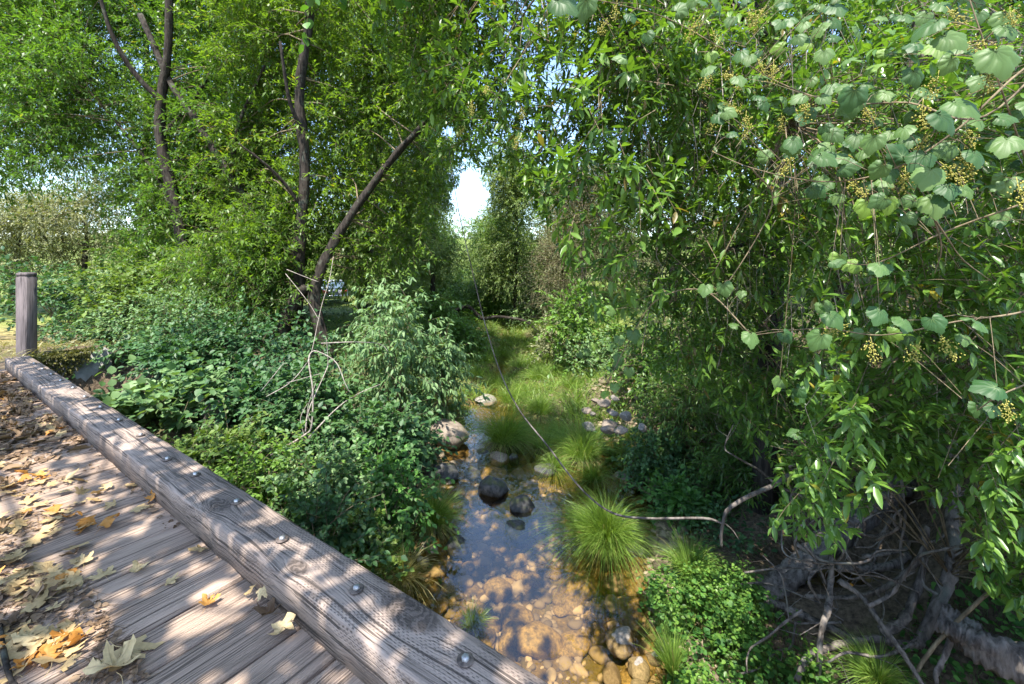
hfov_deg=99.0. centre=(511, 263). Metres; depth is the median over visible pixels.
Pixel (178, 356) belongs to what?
shrub
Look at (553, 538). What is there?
submerged cobble
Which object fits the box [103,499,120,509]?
fallen leaf
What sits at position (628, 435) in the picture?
sedge tussock
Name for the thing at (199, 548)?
fallen leaf
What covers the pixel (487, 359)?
sedge tussock
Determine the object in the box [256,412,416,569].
shrub
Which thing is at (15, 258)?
tree
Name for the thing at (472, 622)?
sedge tussock
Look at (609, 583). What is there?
rock
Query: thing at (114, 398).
shrub
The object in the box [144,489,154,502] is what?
fallen leaf
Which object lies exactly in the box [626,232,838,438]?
shrub
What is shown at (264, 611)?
fallen leaf
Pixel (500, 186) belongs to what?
tree
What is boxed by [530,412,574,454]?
sedge tussock
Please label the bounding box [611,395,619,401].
cobble
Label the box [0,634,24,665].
fallen leaf
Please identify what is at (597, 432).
sedge tussock
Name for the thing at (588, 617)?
submerged cobble
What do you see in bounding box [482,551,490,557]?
submerged cobble
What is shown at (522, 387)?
sedge tussock
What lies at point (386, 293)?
shrub
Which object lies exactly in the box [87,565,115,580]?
fallen leaf
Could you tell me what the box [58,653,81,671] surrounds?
fallen leaf
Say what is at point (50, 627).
fallen leaf
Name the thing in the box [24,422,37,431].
fallen leaf
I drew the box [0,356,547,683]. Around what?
wooden bridge
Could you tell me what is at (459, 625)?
submerged cobble
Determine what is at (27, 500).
fallen leaf
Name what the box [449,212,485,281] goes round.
tree
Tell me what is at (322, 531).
shrub
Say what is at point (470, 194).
sky
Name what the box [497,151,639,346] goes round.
tree
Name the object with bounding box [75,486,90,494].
fallen leaf
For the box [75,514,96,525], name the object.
fallen leaf
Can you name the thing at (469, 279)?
tree
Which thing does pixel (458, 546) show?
rock
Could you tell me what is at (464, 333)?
shrub
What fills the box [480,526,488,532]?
submerged cobble
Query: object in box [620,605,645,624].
submerged cobble
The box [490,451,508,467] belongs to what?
rock
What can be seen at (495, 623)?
submerged cobble
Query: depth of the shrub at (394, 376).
8.13 m
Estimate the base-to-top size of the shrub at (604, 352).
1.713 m
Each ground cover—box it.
[635,539,844,683]
[677,463,783,561]
[887,529,1023,683]
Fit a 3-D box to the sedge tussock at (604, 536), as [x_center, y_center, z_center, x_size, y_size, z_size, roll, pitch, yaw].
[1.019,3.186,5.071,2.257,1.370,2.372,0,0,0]
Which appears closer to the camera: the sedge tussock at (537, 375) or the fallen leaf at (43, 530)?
the fallen leaf at (43, 530)
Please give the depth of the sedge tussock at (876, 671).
3.18 m
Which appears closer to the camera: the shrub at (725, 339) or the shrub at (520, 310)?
the shrub at (725, 339)
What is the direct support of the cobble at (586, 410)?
on the gravel
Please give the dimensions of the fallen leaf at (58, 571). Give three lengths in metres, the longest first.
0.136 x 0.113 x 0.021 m
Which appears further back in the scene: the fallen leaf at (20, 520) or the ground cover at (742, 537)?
the ground cover at (742, 537)
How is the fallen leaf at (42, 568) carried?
on the wooden bridge
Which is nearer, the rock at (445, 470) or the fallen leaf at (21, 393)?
the fallen leaf at (21, 393)
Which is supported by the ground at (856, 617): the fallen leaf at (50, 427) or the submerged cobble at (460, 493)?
the submerged cobble at (460, 493)
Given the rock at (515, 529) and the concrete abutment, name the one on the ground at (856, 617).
the concrete abutment
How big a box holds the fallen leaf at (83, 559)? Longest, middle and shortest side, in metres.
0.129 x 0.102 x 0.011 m
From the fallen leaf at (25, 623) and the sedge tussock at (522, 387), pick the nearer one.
the fallen leaf at (25, 623)
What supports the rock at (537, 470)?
in the creek water
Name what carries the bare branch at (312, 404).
on the ground at (856, 617)
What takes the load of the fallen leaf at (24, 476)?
on the wooden bridge
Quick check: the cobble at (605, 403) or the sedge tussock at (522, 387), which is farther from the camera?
the sedge tussock at (522, 387)
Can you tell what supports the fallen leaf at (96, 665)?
on the wooden bridge
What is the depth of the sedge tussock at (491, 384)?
11.93 m
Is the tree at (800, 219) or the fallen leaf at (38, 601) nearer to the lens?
the fallen leaf at (38, 601)
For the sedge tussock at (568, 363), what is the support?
on the ground at (856, 617)
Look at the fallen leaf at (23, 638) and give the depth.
1.95 m
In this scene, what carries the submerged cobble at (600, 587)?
on the submerged cobble at (580, 582)
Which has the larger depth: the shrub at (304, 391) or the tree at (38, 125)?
the tree at (38, 125)
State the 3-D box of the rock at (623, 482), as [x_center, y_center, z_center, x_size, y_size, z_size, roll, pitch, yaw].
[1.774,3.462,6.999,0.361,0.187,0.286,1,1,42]
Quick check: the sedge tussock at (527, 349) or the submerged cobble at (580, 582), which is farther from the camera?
the sedge tussock at (527, 349)
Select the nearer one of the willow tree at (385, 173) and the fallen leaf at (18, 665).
the fallen leaf at (18, 665)
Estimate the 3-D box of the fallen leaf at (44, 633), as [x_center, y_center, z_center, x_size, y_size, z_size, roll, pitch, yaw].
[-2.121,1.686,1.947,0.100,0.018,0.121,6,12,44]
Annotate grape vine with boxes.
[456,0,1023,681]
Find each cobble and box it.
[430,556,447,579]
[430,597,448,614]
[432,585,440,598]
[435,533,446,543]
[437,544,446,557]
[441,582,454,594]
[444,521,457,535]
[447,571,455,578]
[448,490,456,494]
[451,608,470,622]
[454,449,464,457]
[455,486,465,496]
[456,513,464,525]
[456,619,466,630]
[457,507,469,515]
[460,561,474,572]
[463,449,472,457]
[464,487,482,506]
[469,462,478,468]
[472,629,495,646]
[478,464,489,469]
[479,466,507,479]
[480,501,490,506]
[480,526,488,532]
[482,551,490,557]
[483,576,511,603]
[483,617,500,632]
[489,518,505,534]
[491,492,514,513]
[498,514,509,521]
[498,547,506,553]
[498,620,523,650]
[500,648,517,661]
[501,603,534,629]
[505,578,513,583]
[506,568,524,580]
[512,473,528,484]
[513,620,562,659]
[514,553,527,566]
[516,453,533,466]
[518,487,531,493]
[519,578,531,592]
[521,572,541,588]
[522,463,535,476]
[522,492,532,498]
[533,483,546,494]
[533,501,551,518]
[541,565,556,573]
[543,500,551,506]
[544,492,564,505]
[546,531,560,542]
[549,569,561,580]
[550,516,560,526]
[551,541,561,546]
[551,586,564,604]
[552,604,566,617]
[559,561,573,573]
[559,647,573,659]
[561,554,588,570]
[561,630,590,657]
[562,572,601,600]
[562,595,583,615]
[568,492,579,499]
[581,407,591,413]
[582,422,595,431]
[583,610,593,623]
[597,398,610,407]
[597,583,607,596]
[598,617,607,627]
[600,425,614,433]
[601,570,627,594]
[602,419,617,427]
[604,492,616,499]
[609,410,618,416]
[610,559,630,575]
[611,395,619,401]
[614,425,628,434]
[616,596,643,615]
[619,411,631,421]
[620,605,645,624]
[620,667,632,683]
[623,577,637,596]
[626,498,651,515]
[633,557,642,564]
[638,423,646,431]
[640,653,659,677]
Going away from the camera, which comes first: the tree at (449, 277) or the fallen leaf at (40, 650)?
the fallen leaf at (40, 650)
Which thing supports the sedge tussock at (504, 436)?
on the ground at (856, 617)
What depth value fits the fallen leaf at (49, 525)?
2.80 m
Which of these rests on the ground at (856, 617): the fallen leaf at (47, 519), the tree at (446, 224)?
the tree at (446, 224)
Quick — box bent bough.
[453,305,535,330]
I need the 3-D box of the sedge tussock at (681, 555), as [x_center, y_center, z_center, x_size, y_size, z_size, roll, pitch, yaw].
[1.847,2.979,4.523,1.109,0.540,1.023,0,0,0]
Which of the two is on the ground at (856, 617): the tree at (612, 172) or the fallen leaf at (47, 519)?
the tree at (612, 172)
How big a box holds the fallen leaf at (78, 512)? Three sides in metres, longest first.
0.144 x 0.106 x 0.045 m
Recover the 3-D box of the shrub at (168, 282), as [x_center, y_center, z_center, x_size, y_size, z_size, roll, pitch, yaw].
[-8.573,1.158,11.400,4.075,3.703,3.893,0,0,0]
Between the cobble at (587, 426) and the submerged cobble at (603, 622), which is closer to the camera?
the submerged cobble at (603, 622)
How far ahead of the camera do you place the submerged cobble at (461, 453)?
7.99 m
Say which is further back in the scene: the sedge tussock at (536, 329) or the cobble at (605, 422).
the sedge tussock at (536, 329)
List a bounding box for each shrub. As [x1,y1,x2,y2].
[0,246,147,337]
[15,293,161,344]
[37,238,214,344]
[56,278,237,377]
[66,318,180,386]
[92,354,183,432]
[98,240,262,333]
[107,322,242,388]
[114,286,299,377]
[116,350,244,445]
[128,240,342,347]
[155,396,319,500]
[163,353,349,450]
[195,418,364,521]
[202,401,221,427]
[204,307,368,419]
[215,332,389,482]
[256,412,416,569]
[278,461,408,575]
[292,377,457,509]
[296,263,461,430]
[315,476,414,582]
[323,269,426,419]
[335,433,458,584]
[382,403,469,476]
[398,283,472,331]
[399,321,489,429]
[424,279,496,322]
[424,306,505,364]
[472,297,521,320]
[500,275,555,329]
[524,269,625,381]
[524,311,573,368]
[552,324,641,378]
[591,293,748,440]
[591,340,751,483]
[593,413,719,498]
[599,434,634,481]
[621,462,721,536]
[624,433,691,484]
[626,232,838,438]
[654,276,893,447]
[682,417,814,520]
[806,404,980,541]
[865,289,1023,368]
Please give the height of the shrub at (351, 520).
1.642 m
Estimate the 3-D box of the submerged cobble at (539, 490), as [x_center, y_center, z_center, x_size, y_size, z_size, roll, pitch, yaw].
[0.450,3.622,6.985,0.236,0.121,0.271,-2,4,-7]
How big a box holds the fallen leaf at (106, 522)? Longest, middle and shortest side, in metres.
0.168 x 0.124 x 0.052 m
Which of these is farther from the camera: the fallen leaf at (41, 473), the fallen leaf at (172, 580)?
the fallen leaf at (41, 473)
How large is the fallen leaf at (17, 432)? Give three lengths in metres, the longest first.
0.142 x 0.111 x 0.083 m
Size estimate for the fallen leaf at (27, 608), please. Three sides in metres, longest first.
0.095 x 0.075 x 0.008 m
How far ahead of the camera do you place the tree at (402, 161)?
18.70 m
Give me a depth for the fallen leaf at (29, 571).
2.37 m
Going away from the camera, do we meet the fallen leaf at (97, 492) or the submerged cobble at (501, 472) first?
the fallen leaf at (97, 492)
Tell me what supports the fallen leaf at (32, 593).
on the wooden bridge
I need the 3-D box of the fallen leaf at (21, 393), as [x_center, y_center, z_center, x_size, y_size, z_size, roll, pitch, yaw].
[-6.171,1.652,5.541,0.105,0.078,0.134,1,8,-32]
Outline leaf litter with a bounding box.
[0,371,180,683]
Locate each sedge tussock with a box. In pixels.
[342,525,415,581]
[360,530,454,604]
[393,476,481,561]
[431,394,464,413]
[453,399,557,486]
[456,360,503,385]
[456,596,499,638]
[468,348,503,372]
[476,372,511,398]
[478,328,506,340]
[485,379,530,418]
[488,345,514,363]
[501,332,513,342]
[503,352,532,374]
[505,416,571,466]
[506,378,544,403]
[509,414,546,454]
[512,384,568,429]
[514,357,557,386]
[516,338,541,353]
[516,475,675,619]
[522,397,627,486]
[525,324,546,337]
[529,449,577,495]
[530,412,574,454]
[534,358,571,383]
[536,347,556,362]
[549,363,589,397]
[559,352,574,369]
[562,452,623,504]
[574,419,602,455]
[615,422,640,446]
[635,610,695,675]
[642,520,734,595]
[794,620,928,683]
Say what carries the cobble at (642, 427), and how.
on the gravel
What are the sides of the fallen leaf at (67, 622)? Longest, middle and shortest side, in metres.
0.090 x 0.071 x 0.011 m
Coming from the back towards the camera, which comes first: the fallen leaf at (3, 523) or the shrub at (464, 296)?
the shrub at (464, 296)
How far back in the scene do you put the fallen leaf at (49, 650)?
1.87 m
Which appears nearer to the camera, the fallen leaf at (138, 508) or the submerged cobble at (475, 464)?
the fallen leaf at (138, 508)
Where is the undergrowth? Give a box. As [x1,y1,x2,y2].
[96,293,485,587]
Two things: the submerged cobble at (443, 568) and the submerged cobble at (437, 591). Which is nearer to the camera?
the submerged cobble at (437, 591)
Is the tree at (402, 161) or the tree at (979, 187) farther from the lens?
the tree at (402, 161)
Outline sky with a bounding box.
[0,0,988,237]
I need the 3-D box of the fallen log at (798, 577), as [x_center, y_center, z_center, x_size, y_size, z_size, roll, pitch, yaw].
[3.599,2.640,4.560,2.607,1.276,0.339,0,0,-20]
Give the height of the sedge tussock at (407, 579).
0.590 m
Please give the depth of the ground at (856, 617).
4.86 m
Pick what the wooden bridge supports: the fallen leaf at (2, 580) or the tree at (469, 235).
the fallen leaf at (2, 580)
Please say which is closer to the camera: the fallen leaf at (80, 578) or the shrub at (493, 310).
the fallen leaf at (80, 578)
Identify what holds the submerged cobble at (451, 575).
on the ground at (856, 617)
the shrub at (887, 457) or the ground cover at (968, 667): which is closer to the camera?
the ground cover at (968, 667)
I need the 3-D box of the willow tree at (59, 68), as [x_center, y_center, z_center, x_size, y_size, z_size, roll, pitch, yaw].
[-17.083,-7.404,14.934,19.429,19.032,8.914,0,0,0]
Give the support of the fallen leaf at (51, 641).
on the wooden bridge
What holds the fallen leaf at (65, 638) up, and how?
on the wooden bridge
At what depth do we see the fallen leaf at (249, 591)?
2.23 m
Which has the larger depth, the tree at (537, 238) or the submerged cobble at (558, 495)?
the tree at (537, 238)
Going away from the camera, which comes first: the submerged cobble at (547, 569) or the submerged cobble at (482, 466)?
the submerged cobble at (547, 569)
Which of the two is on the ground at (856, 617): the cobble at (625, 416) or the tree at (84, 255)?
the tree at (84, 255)
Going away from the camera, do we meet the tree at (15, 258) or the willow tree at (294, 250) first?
the willow tree at (294, 250)
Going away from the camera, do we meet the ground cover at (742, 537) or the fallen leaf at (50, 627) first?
the fallen leaf at (50, 627)
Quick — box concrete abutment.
[24,345,111,381]
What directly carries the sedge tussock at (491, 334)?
on the ground at (856, 617)
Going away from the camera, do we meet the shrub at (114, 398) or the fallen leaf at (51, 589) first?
the fallen leaf at (51, 589)
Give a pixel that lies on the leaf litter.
(24, 449)
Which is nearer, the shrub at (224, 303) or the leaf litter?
the leaf litter
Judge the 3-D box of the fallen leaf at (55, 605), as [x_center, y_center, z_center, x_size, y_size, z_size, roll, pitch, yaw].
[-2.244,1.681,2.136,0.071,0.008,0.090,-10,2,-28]
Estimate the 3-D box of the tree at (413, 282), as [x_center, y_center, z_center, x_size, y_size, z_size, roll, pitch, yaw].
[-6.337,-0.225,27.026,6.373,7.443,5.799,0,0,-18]
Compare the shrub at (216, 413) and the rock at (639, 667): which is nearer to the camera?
the rock at (639, 667)
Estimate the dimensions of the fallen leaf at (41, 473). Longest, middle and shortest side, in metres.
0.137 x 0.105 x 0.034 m
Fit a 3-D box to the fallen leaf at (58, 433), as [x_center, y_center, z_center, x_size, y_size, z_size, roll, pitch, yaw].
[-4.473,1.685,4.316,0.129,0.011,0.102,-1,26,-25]
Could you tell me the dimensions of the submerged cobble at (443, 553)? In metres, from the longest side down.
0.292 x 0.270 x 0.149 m
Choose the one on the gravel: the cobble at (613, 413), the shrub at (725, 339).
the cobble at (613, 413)
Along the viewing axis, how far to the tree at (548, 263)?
21.82 m
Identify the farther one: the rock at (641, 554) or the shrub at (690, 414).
the shrub at (690, 414)
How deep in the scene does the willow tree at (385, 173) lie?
11.33 m
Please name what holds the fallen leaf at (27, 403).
on the wooden bridge
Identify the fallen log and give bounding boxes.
[756,464,917,601]
[935,603,1023,683]
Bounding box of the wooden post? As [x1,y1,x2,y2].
[16,272,36,356]
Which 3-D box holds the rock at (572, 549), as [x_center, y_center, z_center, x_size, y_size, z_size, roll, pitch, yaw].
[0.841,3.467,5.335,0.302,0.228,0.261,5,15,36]
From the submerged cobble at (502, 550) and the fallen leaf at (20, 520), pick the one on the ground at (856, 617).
the submerged cobble at (502, 550)
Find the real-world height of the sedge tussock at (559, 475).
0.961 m
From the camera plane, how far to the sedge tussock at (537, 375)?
11.98 m
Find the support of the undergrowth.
on the ground at (856, 617)
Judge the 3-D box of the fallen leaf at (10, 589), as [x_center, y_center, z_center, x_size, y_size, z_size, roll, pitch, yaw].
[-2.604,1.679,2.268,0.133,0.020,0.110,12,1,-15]
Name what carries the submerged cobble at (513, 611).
on the submerged cobble
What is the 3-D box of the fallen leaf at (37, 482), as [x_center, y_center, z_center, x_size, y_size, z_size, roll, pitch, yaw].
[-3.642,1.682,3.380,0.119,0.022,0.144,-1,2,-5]
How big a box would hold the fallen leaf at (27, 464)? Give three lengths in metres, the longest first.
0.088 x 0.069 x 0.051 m
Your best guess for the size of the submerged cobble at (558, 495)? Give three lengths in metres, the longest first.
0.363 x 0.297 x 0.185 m
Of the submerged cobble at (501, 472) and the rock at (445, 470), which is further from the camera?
the submerged cobble at (501, 472)
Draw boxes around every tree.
[0,0,284,297]
[0,153,158,307]
[0,173,104,310]
[1,1,95,184]
[3,0,277,252]
[68,0,344,302]
[78,0,340,336]
[91,185,171,260]
[138,0,412,350]
[269,0,507,367]
[270,0,453,314]
[272,195,334,311]
[298,0,415,53]
[304,11,463,323]
[307,206,375,293]
[343,85,460,314]
[368,0,891,514]
[372,207,459,308]
[387,208,465,292]
[394,122,474,301]
[408,219,471,301]
[444,257,526,312]
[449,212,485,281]
[452,202,539,321]
[456,121,561,327]
[464,198,550,301]
[490,160,594,295]
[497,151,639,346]
[525,206,600,320]
[541,0,815,314]
[554,150,651,281]
[588,136,733,297]
[674,0,1023,683]
[688,172,764,265]
[729,56,977,271]
[734,0,1022,303]
[875,0,1023,295]
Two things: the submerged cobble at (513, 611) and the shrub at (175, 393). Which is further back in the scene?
the shrub at (175, 393)
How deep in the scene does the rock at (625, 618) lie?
4.20 m
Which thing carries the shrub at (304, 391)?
on the ground at (856, 617)
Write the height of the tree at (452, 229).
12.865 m
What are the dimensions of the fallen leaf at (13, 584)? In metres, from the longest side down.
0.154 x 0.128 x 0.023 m
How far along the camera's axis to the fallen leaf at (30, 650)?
1.89 m
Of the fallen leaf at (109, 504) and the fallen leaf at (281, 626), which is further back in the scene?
the fallen leaf at (109, 504)
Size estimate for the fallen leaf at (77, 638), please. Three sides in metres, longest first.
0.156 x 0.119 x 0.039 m
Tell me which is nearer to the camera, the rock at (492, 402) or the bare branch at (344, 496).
the bare branch at (344, 496)
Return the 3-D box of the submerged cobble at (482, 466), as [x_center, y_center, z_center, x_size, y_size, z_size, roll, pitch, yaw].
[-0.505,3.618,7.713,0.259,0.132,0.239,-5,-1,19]
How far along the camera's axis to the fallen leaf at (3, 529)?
2.76 m
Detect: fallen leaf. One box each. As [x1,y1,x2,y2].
[0,475,14,486]
[0,489,19,492]
[0,517,16,528]
[0,525,11,533]
[0,548,26,560]
[0,575,15,584]
[0,612,24,626]
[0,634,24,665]
[0,658,27,683]
[1,579,27,594]
[3,550,36,563]
[4,582,31,587]
[5,519,29,529]
[5,568,21,578]
[6,390,17,396]
[7,525,21,534]
[8,594,23,600]
[9,569,28,579]
[9,624,48,652]
[9,659,34,669]
[10,419,19,424]
[10,585,30,595]
[11,517,27,523]
[12,510,28,518]
[13,426,29,435]
[13,619,35,631]
[13,644,51,663]
[14,639,42,658]
[15,470,27,473]
[15,569,34,578]
[16,398,31,408]
[17,407,30,414]
[18,473,35,481]
[18,493,39,504]
[18,588,54,614]
[19,391,29,396]
[21,431,39,435]
[21,532,51,547]
[21,577,52,591]
[21,603,35,611]
[21,628,48,650]
[22,461,31,468]
[23,584,47,601]
[24,412,33,417]
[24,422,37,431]
[24,423,35,427]
[24,500,51,507]
[26,556,53,572]
[26,574,50,583]
[27,477,48,485]
[27,641,65,672]
[30,621,52,633]
[30,624,62,642]
[30,650,75,677]
[32,470,49,479]
[34,562,60,575]
[36,424,51,430]
[36,519,61,532]
[36,526,53,533]
[39,514,61,522]
[39,582,58,600]
[41,415,53,422]
[41,508,62,518]
[43,424,55,430]
[43,502,67,511]
[43,564,62,573]
[43,568,62,581]
[45,579,57,588]
[45,600,64,613]
[46,527,61,534]
[46,567,67,577]
[47,480,57,486]
[47,633,64,652]
[49,624,83,643]
[50,416,65,423]
[50,572,68,581]
[51,639,86,662]
[52,582,73,594]
[52,632,88,652]
[53,421,65,428]
[53,430,65,436]
[54,581,81,591]
[54,629,85,647]
[56,618,76,628]
[57,507,74,513]
[57,569,79,586]
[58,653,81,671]
[59,547,80,556]
[59,621,80,632]
[59,626,93,651]
[62,511,82,516]
[62,540,90,549]
[62,576,84,591]
[65,468,78,479]
[66,555,87,566]
[70,551,93,569]
[71,521,93,534]
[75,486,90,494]
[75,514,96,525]
[79,497,102,501]
[82,634,140,683]
[83,488,105,494]
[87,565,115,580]
[97,512,120,531]
[100,482,116,489]
[101,634,163,670]
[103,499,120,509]
[121,483,136,486]
[123,560,148,571]
[129,503,151,511]
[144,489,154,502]
[158,572,180,586]
[188,544,207,551]
[198,593,220,612]
[244,581,258,595]
[252,597,282,617]
[256,582,266,600]
[270,612,295,634]
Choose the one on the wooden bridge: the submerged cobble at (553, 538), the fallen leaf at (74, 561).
the fallen leaf at (74, 561)
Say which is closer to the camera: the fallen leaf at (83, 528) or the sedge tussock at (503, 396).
the fallen leaf at (83, 528)
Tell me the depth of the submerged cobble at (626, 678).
3.72 m
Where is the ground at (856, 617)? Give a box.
[0,229,1023,683]
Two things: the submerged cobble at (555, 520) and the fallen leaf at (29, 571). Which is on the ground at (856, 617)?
the submerged cobble at (555, 520)
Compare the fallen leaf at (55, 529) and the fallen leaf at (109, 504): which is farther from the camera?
the fallen leaf at (109, 504)
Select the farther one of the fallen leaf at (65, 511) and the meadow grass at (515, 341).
the meadow grass at (515, 341)
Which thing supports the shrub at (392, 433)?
on the ground at (856, 617)
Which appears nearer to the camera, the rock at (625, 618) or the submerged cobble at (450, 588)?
the rock at (625, 618)
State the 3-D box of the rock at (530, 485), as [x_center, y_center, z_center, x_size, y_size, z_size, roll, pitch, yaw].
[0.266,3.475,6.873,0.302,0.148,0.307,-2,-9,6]
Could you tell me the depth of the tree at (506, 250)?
29.30 m
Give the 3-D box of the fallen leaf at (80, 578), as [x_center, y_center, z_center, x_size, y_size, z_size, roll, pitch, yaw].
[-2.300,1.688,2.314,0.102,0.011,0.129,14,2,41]
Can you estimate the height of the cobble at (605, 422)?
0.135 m
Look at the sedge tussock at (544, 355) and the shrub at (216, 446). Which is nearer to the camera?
the shrub at (216, 446)
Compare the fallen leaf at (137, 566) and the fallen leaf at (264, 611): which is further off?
the fallen leaf at (137, 566)
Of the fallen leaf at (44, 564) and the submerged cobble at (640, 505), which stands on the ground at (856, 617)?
the submerged cobble at (640, 505)
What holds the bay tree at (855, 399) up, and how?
on the ground at (856, 617)
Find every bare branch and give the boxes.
[259,438,382,523]
[261,260,386,472]
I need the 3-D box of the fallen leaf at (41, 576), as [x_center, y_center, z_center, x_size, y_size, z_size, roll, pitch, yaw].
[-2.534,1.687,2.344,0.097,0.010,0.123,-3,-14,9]
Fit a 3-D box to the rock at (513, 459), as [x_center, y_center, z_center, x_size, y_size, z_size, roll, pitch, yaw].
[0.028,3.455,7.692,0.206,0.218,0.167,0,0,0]
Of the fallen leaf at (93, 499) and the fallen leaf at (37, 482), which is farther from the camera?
the fallen leaf at (37, 482)
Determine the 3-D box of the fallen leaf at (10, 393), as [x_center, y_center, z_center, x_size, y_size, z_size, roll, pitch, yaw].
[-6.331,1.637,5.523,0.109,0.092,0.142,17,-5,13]
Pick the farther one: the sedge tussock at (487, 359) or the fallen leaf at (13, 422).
the sedge tussock at (487, 359)
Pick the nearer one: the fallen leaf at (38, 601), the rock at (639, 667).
the fallen leaf at (38, 601)
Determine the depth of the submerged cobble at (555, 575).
5.06 m
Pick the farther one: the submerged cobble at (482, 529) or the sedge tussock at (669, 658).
the submerged cobble at (482, 529)
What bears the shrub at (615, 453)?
on the ground at (856, 617)
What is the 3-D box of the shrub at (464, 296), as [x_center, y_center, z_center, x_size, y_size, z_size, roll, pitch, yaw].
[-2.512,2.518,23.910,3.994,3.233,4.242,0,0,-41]
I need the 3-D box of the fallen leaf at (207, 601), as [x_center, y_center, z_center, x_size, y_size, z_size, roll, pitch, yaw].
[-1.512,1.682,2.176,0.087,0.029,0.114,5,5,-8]
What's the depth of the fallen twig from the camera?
1.83 m
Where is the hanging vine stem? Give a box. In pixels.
[445,105,837,547]
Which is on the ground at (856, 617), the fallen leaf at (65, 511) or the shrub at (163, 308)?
the shrub at (163, 308)
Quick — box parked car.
[320,280,348,302]
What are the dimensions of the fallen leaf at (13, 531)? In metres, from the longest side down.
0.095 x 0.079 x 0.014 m
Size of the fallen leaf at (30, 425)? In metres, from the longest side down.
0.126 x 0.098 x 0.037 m
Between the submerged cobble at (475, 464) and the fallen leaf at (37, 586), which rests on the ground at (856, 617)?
the submerged cobble at (475, 464)
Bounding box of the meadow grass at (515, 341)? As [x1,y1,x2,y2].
[287,280,810,432]
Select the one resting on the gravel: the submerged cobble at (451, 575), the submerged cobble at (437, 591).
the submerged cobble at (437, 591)
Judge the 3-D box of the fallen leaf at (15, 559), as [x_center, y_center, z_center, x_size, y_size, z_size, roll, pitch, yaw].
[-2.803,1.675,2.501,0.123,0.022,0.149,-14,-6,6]
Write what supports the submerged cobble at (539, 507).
on the ground at (856, 617)
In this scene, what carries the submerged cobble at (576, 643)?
on the ground at (856, 617)
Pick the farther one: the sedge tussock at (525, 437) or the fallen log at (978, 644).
the sedge tussock at (525, 437)
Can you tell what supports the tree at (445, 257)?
on the ground at (856, 617)
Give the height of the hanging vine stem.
4.387 m
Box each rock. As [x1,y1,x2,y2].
[433,463,458,481]
[445,535,469,557]
[451,497,468,509]
[463,466,479,480]
[475,394,496,406]
[475,448,489,459]
[478,475,508,503]
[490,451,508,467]
[505,519,528,542]
[508,453,518,465]
[510,494,535,521]
[511,467,525,481]
[519,479,537,490]
[533,462,557,480]
[538,519,554,534]
[570,537,591,557]
[602,661,621,683]
[603,573,625,594]
[603,594,618,614]
[605,625,633,659]
[612,472,631,486]
[619,612,639,632]
[622,534,649,557]
[628,656,649,682]
[630,678,646,683]
[645,651,661,666]
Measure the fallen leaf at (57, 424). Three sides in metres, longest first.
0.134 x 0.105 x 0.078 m
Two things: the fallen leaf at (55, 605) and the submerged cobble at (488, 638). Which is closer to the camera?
the fallen leaf at (55, 605)
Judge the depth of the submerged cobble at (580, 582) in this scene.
4.76 m
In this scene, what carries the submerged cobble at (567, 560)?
on the ground at (856, 617)
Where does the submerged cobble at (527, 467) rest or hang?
on the ground at (856, 617)
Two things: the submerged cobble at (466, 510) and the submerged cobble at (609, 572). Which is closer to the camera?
the submerged cobble at (609, 572)
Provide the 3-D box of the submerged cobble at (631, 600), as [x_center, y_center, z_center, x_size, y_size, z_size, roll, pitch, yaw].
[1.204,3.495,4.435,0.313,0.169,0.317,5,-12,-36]
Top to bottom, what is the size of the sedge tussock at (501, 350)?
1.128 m
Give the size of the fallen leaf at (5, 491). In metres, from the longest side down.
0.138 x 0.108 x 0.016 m
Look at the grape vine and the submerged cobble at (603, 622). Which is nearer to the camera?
the grape vine
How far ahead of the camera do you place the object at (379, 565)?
4.45 m
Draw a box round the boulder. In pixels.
[429,419,468,449]
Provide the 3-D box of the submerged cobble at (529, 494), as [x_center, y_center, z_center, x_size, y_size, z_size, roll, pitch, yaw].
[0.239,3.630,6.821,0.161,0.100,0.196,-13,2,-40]
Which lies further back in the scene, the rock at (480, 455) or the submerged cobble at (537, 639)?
the rock at (480, 455)
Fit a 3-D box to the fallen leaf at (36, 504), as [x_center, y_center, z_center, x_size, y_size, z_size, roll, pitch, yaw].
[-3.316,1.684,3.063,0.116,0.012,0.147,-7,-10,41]
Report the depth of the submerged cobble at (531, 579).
4.99 m
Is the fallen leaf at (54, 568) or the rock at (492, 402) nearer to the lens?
the fallen leaf at (54, 568)
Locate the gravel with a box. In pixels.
[404,349,755,683]
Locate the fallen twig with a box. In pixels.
[0,623,17,683]
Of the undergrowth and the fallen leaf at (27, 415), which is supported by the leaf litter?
the fallen leaf at (27, 415)
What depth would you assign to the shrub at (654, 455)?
6.75 m
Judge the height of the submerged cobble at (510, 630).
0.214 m
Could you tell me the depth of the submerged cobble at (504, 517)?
6.15 m
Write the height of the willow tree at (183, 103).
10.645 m
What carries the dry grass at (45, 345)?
on the ground at (856, 617)
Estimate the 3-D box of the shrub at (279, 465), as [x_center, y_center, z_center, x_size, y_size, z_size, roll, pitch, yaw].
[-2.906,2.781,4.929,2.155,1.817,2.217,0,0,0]
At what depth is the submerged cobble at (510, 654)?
4.00 m
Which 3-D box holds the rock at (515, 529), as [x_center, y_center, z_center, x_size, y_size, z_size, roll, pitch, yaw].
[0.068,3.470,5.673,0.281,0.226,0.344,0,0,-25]
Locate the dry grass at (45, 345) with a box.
[0,292,354,361]
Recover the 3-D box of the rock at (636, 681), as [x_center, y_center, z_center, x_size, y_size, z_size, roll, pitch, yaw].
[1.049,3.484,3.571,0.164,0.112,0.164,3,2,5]

